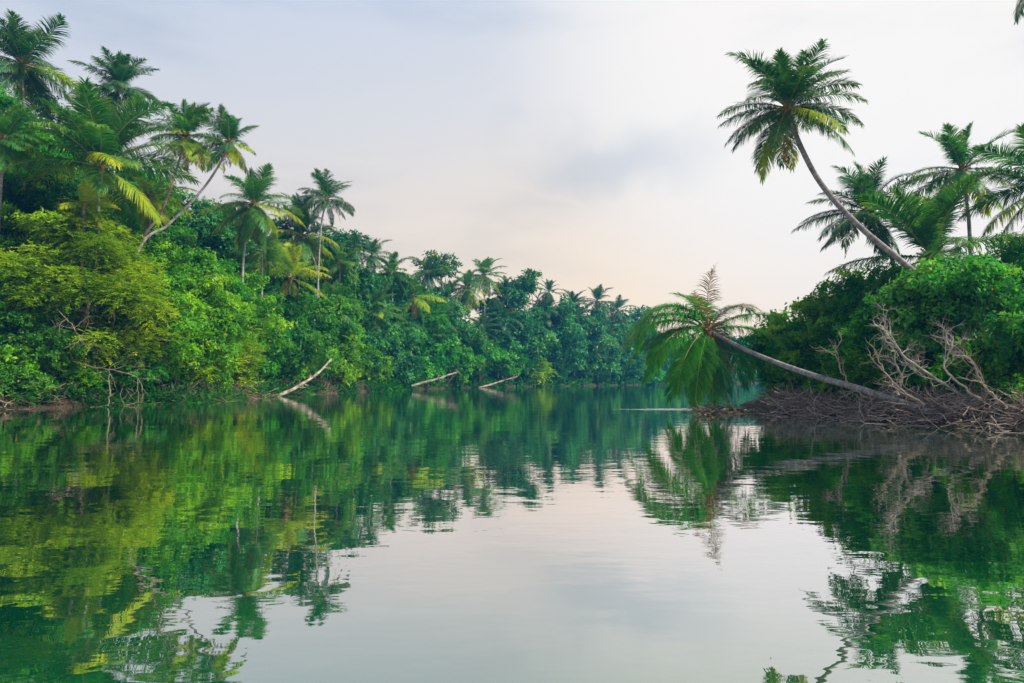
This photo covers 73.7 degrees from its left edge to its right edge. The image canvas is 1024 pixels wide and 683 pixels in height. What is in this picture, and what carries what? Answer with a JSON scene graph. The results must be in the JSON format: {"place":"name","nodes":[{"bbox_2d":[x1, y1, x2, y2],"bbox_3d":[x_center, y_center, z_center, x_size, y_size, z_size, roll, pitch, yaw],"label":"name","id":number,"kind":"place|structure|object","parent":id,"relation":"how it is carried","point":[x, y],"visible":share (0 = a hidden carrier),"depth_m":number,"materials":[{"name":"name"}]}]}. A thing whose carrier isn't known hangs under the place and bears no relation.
{"place":"outdoors","nodes":[
{"label":"outdoors","id":0,"kind":"place"},
{"bbox_2d":[0,383,1023,682],"bbox_3d":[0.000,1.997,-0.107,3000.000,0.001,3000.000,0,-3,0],"label":"river water","id":1,"kind":"structure","parent":0,"point":[624,533],"depth_m":8.27,"materials":[{"name":"liquid"}]},
{"bbox_2d":[679,394,760,414],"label":"frond litter","id":2,"kind":"object","parent":1,"relation":"in","point":[704,410],"visible":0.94,"depth_m":38.34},
{"bbox_2d":[0,365,1023,431],"bbox_3d":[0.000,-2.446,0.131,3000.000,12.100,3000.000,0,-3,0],"label":"ground","id":3,"kind":"structure","parent":0,"point":[70,405],"depth_m":44.18,"materials":[{"name":"soil"}]},
{"bbox_2d":[0,360,32,401],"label":"shrub","id":4,"kind":"object","parent":3,"relation":"on","point":[6,375],"visible":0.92,"depth_m":43.75,"materials":[{"name":"green plant"}]},
{"bbox_2d":[0,343,51,377],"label":"shrub","id":5,"kind":"object","parent":3,"relation":"on","point":[9,355],"visible":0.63,"depth_m":44.51,"materials":[{"name":"green plant"}]},
{"bbox_2d":[0,104,63,221],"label":"coconut palm","id":6,"kind":"object","parent":3,"relation":"on","point":[10,122],"visible":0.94,"depth_m":50.62,"materials":[{"name":"green plant"}]},
{"bbox_2d":[0,199,67,259],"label":"broadleaf tree","id":7,"kind":"object","parent":3,"relation":"on","point":[13,233],"visible":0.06,"depth_m":52.59,"materials":[{"name":"green plant"}]},
{"bbox_2d":[5,367,68,400],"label":"shrub","id":8,"kind":"object","parent":3,"relation":"on","point":[45,380],"visible":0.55,"depth_m":44.95,"materials":[{"name":"green plant"}]},
{"bbox_2d":[0,83,76,241],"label":"broadleaf tree","id":9,"kind":"object","parent":3,"relation":"on","point":[6,101],"visible":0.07,"depth_m":57.17,"materials":[{"name":"green plant"}]},
{"bbox_2d":[0,8,93,122],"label":"coconut palm","id":10,"kind":"object","parent":3,"relation":"on","point":[23,73],"visible":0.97,"depth_m":61.00,"materials":[{"name":"green plant"}]},
{"bbox_2d":[0,306,94,379],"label":"shrub","id":11,"kind":"object","parent":3,"relation":"on","point":[54,349],"visible":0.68,"depth_m":46.48,"materials":[{"name":"green plant"}]},
{"bbox_2d":[0,122,109,240],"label":"broadleaf tree","id":12,"kind":"object","parent":3,"relation":"on","point":[45,198],"visible":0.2,"depth_m":55.65,"materials":[{"name":"green plant"}]},
{"bbox_2d":[0,206,114,332],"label":"broadleaf tree","id":13,"kind":"object","parent":3,"relation":"on","point":[6,244],"visible":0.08,"depth_m":49.94,"materials":[{"name":"green plant"}]},
{"bbox_2d":[0,192,145,370],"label":"broadleaf tree","id":14,"kind":"object","parent":3,"relation":"on","point":[27,270],"visible":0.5,"depth_m":48.65,"materials":[{"name":"green plant"}]},
{"bbox_2d":[29,96,143,239],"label":"broadleaf tree","id":15,"kind":"object","parent":3,"relation":"on","point":[70,156],"visible":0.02,"depth_m":65.69,"materials":[{"name":"green plant"}]},
{"bbox_2d":[53,363,121,402],"bbox_3d":[-31.042,2.992,48.992,5.234,3.075,4.659,0,-3,0],"label":"shrub","id":16,"kind":"object","parent":3,"relation":"on","point":[82,376],"visible":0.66,"depth_m":48.40,"materials":[{"name":"green plant"}]},
{"bbox_2d":[57,182,118,374],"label":"coconut palm","id":17,"kind":"object","parent":3,"relation":"on","point":[86,194],"visible":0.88,"depth_m":50.46,"materials":[{"name":"green plant"}]},
{"bbox_2d":[18,227,190,386],"bbox_3d":[-29.939,-2.176,52.040,11.575,12.773,13.046,0,-3,0],"label":"broadleaf tree","id":18,"kind":"object","parent":3,"relation":"on","point":[140,295],"visible":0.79,"depth_m":49.78,"materials":[{"name":"green plant"}]},
{"bbox_2d":[0,76,209,366],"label":"coconut palm","id":19,"kind":"object","parent":3,"relation":"on","point":[99,139],"visible":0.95,"depth_m":52.05,"materials":[{"name":"green plant"}]},
{"bbox_2d":[67,46,165,212],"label":"coconut palm","id":20,"kind":"object","parent":3,"relation":"on","point":[120,71],"visible":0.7,"depth_m":68.38,"materials":[{"name":"green plant"}]},
{"bbox_2d":[98,351,169,398],"bbox_3d":[-29.052,2.764,52.106,5.516,4.082,5.534,0,-3,0],"label":"shrub","id":21,"kind":"object","parent":3,"relation":"on","point":[153,371],"visible":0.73,"depth_m":51.02,"materials":[{"name":"green plant"}]},
{"bbox_2d":[87,146,185,239],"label":"broadleaf tree","id":22,"kind":"object","parent":3,"relation":"on","point":[130,180],"visible":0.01,"depth_m":74.11,"materials":[{"name":"green plant"}]},
{"bbox_2d":[107,167,198,254],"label":"coconut palm","id":23,"kind":"object","parent":3,"relation":"on","point":[146,189],"visible":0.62,"depth_m":63.64,"materials":[{"name":"green plant"}]},
{"bbox_2d":[100,270,207,390],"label":"broadleaf tree","id":24,"kind":"object","parent":3,"relation":"on","point":[189,324],"visible":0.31,"depth_m":53.69,"materials":[{"name":"green plant"}]},
{"bbox_2d":[114,191,202,268],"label":"broadleaf tree","id":25,"kind":"object","parent":3,"relation":"on","point":[180,235],"visible":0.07,"depth_m":71.67,"materials":[{"name":"green plant"}]},
{"bbox_2d":[135,98,223,269],"bbox_3d":[-29.570,-9.694,61.328,7.808,25.320,8.253,-2,-4,30],"label":"coconut palm","id":26,"kind":"object","parent":3,"relation":"on","point":[186,121],"visible":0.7,"depth_m":61.55,"materials":[{"name":"green plant"}]},
{"bbox_2d":[122,232,241,325],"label":"broadleaf tree","id":27,"kind":"object","parent":3,"relation":"on","point":[171,254],"visible":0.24,"depth_m":60.28,"materials":[{"name":"green plant"}]},
{"bbox_2d":[0,370,383,409],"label":"root tangle","id":28,"kind":"object","parent":3,"relation":"on","point":[141,401],"visible":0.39,"depth_m":55.00,"materials":[{"name":"wood"}]},
{"bbox_2d":[137,103,256,254],"bbox_3d":[-26.695,-8.578,56.931,11.153,23.237,6.983,3,-4,-44],"label":"coconut palm","id":29,"kind":"object","parent":3,"relation":"on","point":[227,126],"visible":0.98,"depth_m":58.33,"materials":[{"name":"green plant"}]},
{"bbox_2d":[166,338,229,386],"bbox_3d":[-27.700,1.852,58.127,6.863,5.261,6.841,0,-3,0],"label":"shrub","id":30,"kind":"object","parent":3,"relation":"on","point":[204,371],"visible":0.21,"depth_m":57.27,"materials":[{"name":"green plant"}]},
{"bbox_2d":[168,273,258,390],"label":"broadleaf tree","id":31,"kind":"object","parent":3,"relation":"on","point":[228,309],"visible":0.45,"depth_m":58.70,"materials":[{"name":"green plant"}]},
{"bbox_2d":[172,191,259,294],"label":"broadleaf tree","id":32,"kind":"object","parent":3,"relation":"on","point":[204,225],"visible":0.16,"depth_m":78.06,"materials":[{"name":"green plant"}]},
{"bbox_2d":[172,258,263,380],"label":"broadleaf tree","id":33,"kind":"object","parent":3,"relation":"on","point":[239,286],"visible":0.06,"depth_m":65.65,"materials":[{"name":"green plant"}]},
{"bbox_2d":[43,375,418,407],"bbox_3d":[-26.385,4.803,68.903,8.818,3.071,95.826,-1,-3,12],"label":"waterside growth","id":34,"kind":"object","parent":3,"relation":"on","point":[401,386],"visible":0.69,"depth_m":57.57,"materials":[{"name":"green plant"}]},
{"bbox_2d":[210,325,268,392],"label":"shrub","id":35,"kind":"object","parent":3,"relation":"on","point":[242,364],"visible":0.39,"depth_m":65.74,"materials":[{"name":"green plant"}]},
{"bbox_2d":[197,162,304,281],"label":"coconut palm","id":36,"kind":"object","parent":3,"relation":"on","point":[255,218],"visible":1,"depth_m":71.98,"materials":[{"name":"green plant"}]},
{"bbox_2d":[225,225,297,297],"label":"coconut palm","id":37,"kind":"object","parent":3,"relation":"on","point":[250,258],"visible":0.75,"depth_m":76.24,"materials":[{"name":"green plant"}]},
{"bbox_2d":[227,269,297,376],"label":"broadleaf tree","id":38,"kind":"object","parent":3,"relation":"on","point":[252,279],"visible":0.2,"depth_m":72.19,"materials":[{"name":"green plant"}]},
{"bbox_2d":[232,317,294,384],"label":"shrub","id":39,"kind":"object","parent":3,"relation":"on","point":[276,357],"visible":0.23,"depth_m":74.16,"materials":[{"name":"green plant"}]},
{"bbox_2d":[251,216,320,302],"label":"broadleaf tree","id":40,"kind":"object","parent":3,"relation":"on","point":[275,284],"visible":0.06,"depth_m":91.05,"materials":[{"name":"green plant"}]},
{"bbox_2d":[258,290,320,382],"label":"broadleaf tree","id":41,"kind":"object","parent":3,"relation":"on","point":[293,308],"visible":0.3,"depth_m":80.70,"materials":[{"name":"green plant"}]},
{"bbox_2d":[251,238,330,382],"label":"coconut palm","id":42,"kind":"object","parent":3,"relation":"on","point":[292,260],"visible":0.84,"depth_m":83.15,"materials":[{"name":"green plant"}]},
{"bbox_2d":[267,200,339,382],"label":"coconut palm","id":43,"kind":"object","parent":3,"relation":"on","point":[311,249],"visible":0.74,"depth_m":91.95,"materials":[{"name":"green plant"}]},
{"bbox_2d":[278,318,344,384],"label":"broadleaf tree","id":44,"kind":"object","parent":3,"relation":"on","point":[317,350],"visible":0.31,"depth_m":82.82,"materials":[{"name":"green plant"}]},
{"bbox_2d":[282,235,367,355],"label":"broadleaf tree","id":45,"kind":"object","parent":3,"relation":"on","point":[347,281],"visible":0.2,"depth_m":97.27,"materials":[{"name":"green plant"}]},
{"bbox_2d":[297,168,355,380],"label":"coconut palm","id":46,"kind":"object","parent":3,"relation":"on","point":[327,189],"visible":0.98,"depth_m":90.30,"materials":[{"name":"green plant"}]},
{"bbox_2d":[296,291,366,388],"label":"broadleaf tree","id":47,"kind":"object","parent":3,"relation":"on","point":[335,325],"visible":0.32,"depth_m":89.94,"materials":[{"name":"green plant"}]},
{"bbox_2d":[1,360,669,407],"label":"undergrowth","id":48,"kind":"object","parent":3,"relation":"on","point":[570,379],"visible":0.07,"depth_m":149.66,"materials":[{"name":"green plant"}]},
{"bbox_2d":[314,241,367,382],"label":"coconut palm","id":49,"kind":"object","parent":3,"relation":"on","point":[340,253],"visible":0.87,"depth_m":96.15,"materials":[{"name":"green plant"}]},
{"bbox_2d":[306,229,394,334],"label":"broadleaf tree","id":50,"kind":"object","parent":3,"relation":"on","point":[370,280],"visible":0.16,"depth_m":103.75,"materials":[{"name":"green plant"}]},
{"bbox_2d":[325,329,380,388],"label":"broadleaf tree","id":51,"kind":"object","parent":3,"relation":"on","point":[361,355],"visible":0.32,"depth_m":92.67,"materials":[{"name":"green plant"}]},
{"bbox_2d":[359,351,394,383],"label":"shrub","id":52,"kind":"object","parent":3,"relation":"on","point":[387,367],"visible":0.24,"depth_m":102.81,"materials":[{"name":"green plant"}]},
{"bbox_2d":[350,298,404,381],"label":"broadleaf tree","id":53,"kind":"object","parent":3,"relation":"on","point":[373,341],"visible":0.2,"depth_m":101.16,"materials":[{"name":"green plant"}]},
{"bbox_2d":[358,238,397,276],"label":"coconut palm","id":54,"kind":"object","parent":3,"relation":"on","point":[374,244],"visible":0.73,"depth_m":107.59,"materials":[{"name":"green plant"}]},
{"bbox_2d":[360,289,405,379],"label":"coconut palm","id":55,"kind":"object","parent":3,"relation":"on","point":[375,302],"visible":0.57,"depth_m":101.94,"materials":[{"name":"green plant"}]},
{"bbox_2d":[370,251,418,303],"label":"coconut palm","id":56,"kind":"object","parent":3,"relation":"on","point":[393,266],"visible":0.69,"depth_m":113.75,"materials":[{"name":"green plant"}]},
{"bbox_2d":[366,265,423,350],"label":"broadleaf tree","id":57,"kind":"object","parent":3,"relation":"on","point":[397,287],"visible":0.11,"depth_m":115.73,"materials":[{"name":"green plant"}]},
{"bbox_2d":[381,301,419,374],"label":"broadleaf tree","id":58,"kind":"object","parent":3,"relation":"on","point":[411,337],"visible":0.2,"depth_m":111.80,"materials":[{"name":"green plant"}]},
{"bbox_2d":[382,346,424,384],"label":"shrub","id":59,"kind":"object","parent":3,"relation":"on","point":[409,365],"visible":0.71,"depth_m":111.05,"materials":[{"name":"green plant"}]},
{"bbox_2d":[399,271,445,379],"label":"coconut palm","id":60,"kind":"object","parent":3,"relation":"on","point":[415,289],"visible":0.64,"depth_m":118.14,"materials":[{"name":"green plant"}]},
{"bbox_2d":[393,271,452,354],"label":"broadleaf tree","id":61,"kind":"object","parent":3,"relation":"on","point":[431,315],"visible":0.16,"depth_m":123.86,"materials":[{"name":"green plant"}]},
{"bbox_2d":[409,256,449,383],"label":"coconut palm","id":62,"kind":"object","parent":3,"relation":"on","point":[427,280],"visible":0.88,"depth_m":125.13,"materials":[{"name":"green plant"}]},
{"bbox_2d":[409,319,462,382],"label":"broadleaf tree","id":63,"kind":"object","parent":3,"relation":"on","point":[435,358],"visible":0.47,"depth_m":125.08,"materials":[{"name":"green plant"}]},
{"bbox_2d":[411,250,462,299],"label":"broadleaf tree","id":64,"kind":"object","parent":3,"relation":"on","point":[445,257],"visible":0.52,"depth_m":134.59,"materials":[{"name":"green plant"}]},
{"bbox_2d":[417,286,478,382],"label":"broadleaf tree","id":65,"kind":"object","parent":3,"relation":"on","point":[463,326],"visible":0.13,"depth_m":134.05,"materials":[{"name":"green plant"}]},
{"bbox_2d":[442,342,478,384],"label":"shrub","id":66,"kind":"object","parent":3,"relation":"on","point":[466,359],"visible":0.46,"depth_m":132.78,"materials":[{"name":"green plant"}]},
{"bbox_2d":[451,268,488,383],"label":"coconut palm","id":67,"kind":"object","parent":3,"relation":"on","point":[466,280],"visible":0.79,"depth_m":140.33,"materials":[{"name":"green plant"}]},
{"bbox_2d":[456,321,490,379],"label":"broadleaf tree","id":68,"kind":"object","parent":3,"relation":"on","point":[479,337],"visible":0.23,"depth_m":138.78,"materials":[{"name":"green plant"}]},
{"bbox_2d":[462,256,506,376],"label":"coconut palm","id":69,"kind":"object","parent":3,"relation":"on","point":[484,267],"visible":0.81,"depth_m":148.04,"materials":[{"name":"green plant"}]},
{"bbox_2d":[469,339,512,383],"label":"broadleaf tree","id":70,"kind":"object","parent":3,"relation":"on","point":[491,353],"visible":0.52,"depth_m":142.32,"materials":[{"name":"green plant"}]},
{"bbox_2d":[474,281,541,380],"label":"broadleaf tree","id":71,"kind":"object","parent":3,"relation":"on","point":[506,342],"visible":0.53,"depth_m":152.07,"materials":[{"name":"green plant"}]},
{"bbox_2d":[486,349,534,381],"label":"shrub","id":72,"kind":"object","parent":3,"relation":"on","point":[508,369],"visible":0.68,"depth_m":149.89,"materials":[{"name":"green plant"}]},
{"bbox_2d":[510,268,542,310],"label":"broadleaf tree","id":73,"kind":"object","parent":3,"relation":"on","point":[528,284],"visible":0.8,"depth_m":160.34,"materials":[{"name":"green plant"}]},
{"bbox_2d":[508,305,558,379],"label":"broadleaf tree","id":74,"kind":"object","parent":3,"relation":"on","point":[538,352],"visible":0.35,"depth_m":155.99,"materials":[{"name":"green plant"}]},
{"bbox_2d":[534,293,592,383],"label":"broadleaf tree","id":75,"kind":"object","parent":3,"relation":"on","point":[568,331],"visible":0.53,"depth_m":164.57,"materials":[{"name":"green plant"}]},
{"bbox_2d":[562,300,617,376],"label":"broadleaf tree","id":76,"kind":"object","parent":3,"relation":"on","point":[595,344],"visible":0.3,"depth_m":173.50,"materials":[{"name":"green plant"}]},
{"bbox_2d":[590,301,645,381],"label":"broadleaf tree","id":77,"kind":"object","parent":3,"relation":"on","point":[623,328],"visible":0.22,"depth_m":186.05,"materials":[{"name":"green plant"}]},
{"bbox_2d":[736,319,825,387],"bbox_3d":[18.102,1.288,44.297,6.612,5.959,6.127,0,-3,0],"label":"shrub","id":78,"kind":"object","parent":3,"relation":"on","point":[768,349],"visible":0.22,"depth_m":44.59,"materials":[{"name":"green plant"}]},
{"bbox_2d":[621,263,949,417],"bbox_3d":[14.391,-0.327,37.198,17.373,8.739,8.688,-3,-4,41],"label":"coconut palm","id":79,"kind":"object","parent":3,"relation":"on","point":[707,349],"visible":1,"depth_m":39.02,"materials":[{"name":"green plant"}]},
{"bbox_2d":[752,292,830,353],"bbox_3d":[19.681,0.169,45.136,7.594,7.530,7.720,0,-3,0],"label":"shrub","id":80,"kind":"object","parent":3,"relation":"on","point":[774,327],"visible":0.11,"depth_m":44.43,"materials":[{"name":"green plant"}]},
{"bbox_2d":[758,343,830,394],"bbox_3d":[17.488,1.937,40.514,5.374,4.123,5.330,3,-4,-39],"label":"shrub","id":81,"kind":"object","parent":3,"relation":"on","point":[781,375],"visible":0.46,"depth_m":39.64,"materials":[{"name":"green plant"}]},
{"bbox_2d":[790,282,857,323],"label":"broadleaf tree","id":82,"kind":"object","parent":3,"relation":"on","point":[805,309],"visible":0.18,"depth_m":43.01,"materials":[{"name":"green plant"}]},
{"bbox_2d":[794,368,854,401],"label":"shrub","id":83,"kind":"object","parent":3,"relation":"on","point":[815,384],"visible":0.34,"depth_m":37.09,"materials":[{"name":"green plant"}]},
{"bbox_2d":[773,301,888,384],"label":"broadleaf tree","id":84,"kind":"object","parent":3,"relation":"on","point":[801,338],"visible":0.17,"depth_m":39.57,"materials":[{"name":"green plant"}]},
{"bbox_2d":[717,38,987,335],"bbox_3d":[16.776,-5.658,33.232,13.415,17.606,7.642,0,-3,0],"label":"coconut palm","id":85,"kind":"object","parent":3,"relation":"on","point":[790,86],"visible":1,"depth_m":33.08,"materials":[{"name":"green plant"}]},
{"bbox_2d":[818,349,903,402],"bbox_3d":[18.002,1.963,34.335,4.340,3.259,4.301,0,-3,0],"label":"shrub","id":86,"kind":"object","parent":3,"relation":"on","point":[868,374],"visible":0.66,"depth_m":33.91,"materials":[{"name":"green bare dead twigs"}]},
{"bbox_2d":[791,156,939,266],"bbox_3d":[22.186,-4.146,42.153,7.637,14.351,7.998,0,-3,0],"label":"coconut palm","id":87,"kind":"object","parent":3,"relation":"on","point":[864,184],"visible":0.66,"depth_m":41.95,"materials":[{"name":"green plant"}]},
{"bbox_2d":[739,368,1023,432],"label":"brushwood","id":88,"kind":"object","parent":3,"relation":"on","point":[815,406],"visible":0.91,"depth_m":29.99,"materials":[{"name":"wood"}]},
{"bbox_2d":[864,302,966,400],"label":"dead tree","id":89,"kind":"object","parent":88,"relation":"on","point":[888,334],"visible":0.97,"depth_m":28.51,"materials":[{"name":"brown wood"}]},
{"bbox_2d":[921,313,982,400],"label":"dead tree","id":90,"kind":"object","parent":88,"relation":"on","point":[949,374],"visible":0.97,"depth_m":27.53,"materials":[{"name":"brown wood"}]},
{"bbox_2d":[821,260,965,343],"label":"broadleaf tree","id":91,"kind":"object","parent":3,"relation":"on","point":[846,299],"visible":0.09,"depth_m":39.44,"materials":[{"name":"green plant"}]},
{"bbox_2d":[819,306,968,390],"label":"broadleaf tree","id":92,"kind":"object","parent":3,"relation":"on","point":[857,324],"visible":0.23,"depth_m":35.82,"materials":[{"name":"green plant"}]},
{"bbox_2d":[878,363,952,401],"bbox_3d":[19.556,2.187,32.751,3.446,2.349,3.346,0,-3,0],"label":"shrub","id":93,"kind":"object","parent":3,"relation":"on","point":[913,379],"visible":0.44,"depth_m":32.11,"materials":[{"name":"green plant"}]},
{"bbox_2d":[822,172,1023,304],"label":"coconut palm","id":94,"kind":"object","parent":3,"relation":"on","point":[924,229],"visible":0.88,"depth_m":36.70,"materials":[{"name":"green plant"}]},
{"bbox_2d":[862,257,985,403],"bbox_3d":[19.266,-0.318,31.957,4.851,7.484,4.842,-2,-4,37],"label":"broadleaf tree","id":95,"kind":"object","parent":3,"relation":"on","point":[913,320],"visible":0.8,"depth_m":31.01,"materials":[{"name":"green plant"}]},
{"bbox_2d":[891,331,980,373],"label":"broadleaf tree","id":96,"kind":"object","parent":3,"relation":"on","point":[938,358],"visible":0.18,"depth_m":33.54,"materials":[{"name":"green plant"}]},
{"bbox_2d":[897,121,1021,253],"bbox_3d":[32.353,-6.363,48.954,7.392,19.005,7.907,1,-3,-19],"label":"coconut palm","id":97,"kind":"object","parent":3,"relation":"on","point":[958,151],"visible":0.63,"depth_m":48.41,"materials":[{"name":"green plant"}]},
{"bbox_2d":[897,251,1023,394],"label":"broadleaf tree","id":98,"kind":"object","parent":3,"relation":"on","point":[979,272],"visible":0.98,"depth_m":29.65,"materials":[{"name":"green plant"}]},
{"bbox_2d":[931,346,1023,400],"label":"shrub","id":99,"kind":"object","parent":3,"relation":"on","point":[987,369],"visible":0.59,"depth_m":29.52,"materials":[{"name":"bare dead twigs"},{"name":"pale bare wood"}]},
{"bbox_2d":[956,123,1023,248],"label":"coconut palm","id":100,"kind":"object","parent":3,"relation":"on","point":[1013,160],"visible":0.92,"depth_m":39.16,"materials":[{"name":"green plant"}]},
{"bbox_2d":[963,291,1023,373],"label":"broadleaf tree","id":101,"kind":"object","parent":3,"relation":"on","point":[1009,338],"visible":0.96,"depth_m":28.49,"materials":[{"name":"green plant"}]},
{"bbox_2d":[963,237,1023,330],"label":"broadleaf tree","id":102,"kind":"object","parent":3,"relation":"on","point":[1009,258],"visible":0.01,"depth_m":37.52,"materials":[{"name":"green plant"}]},
{"bbox_2d":[977,370,1023,411],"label":"shrub","id":103,"kind":"object","parent":3,"relation":"on","point":[1015,383],"visible":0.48,"depth_m":27.66,"materials":[{"name":"green plant"}]},
{"bbox_2d":[0,0,1023,339],"label":"sky","id":104,"kind":"structure","parent":0,"point":[580,143],"materials":[{"name":"white"}]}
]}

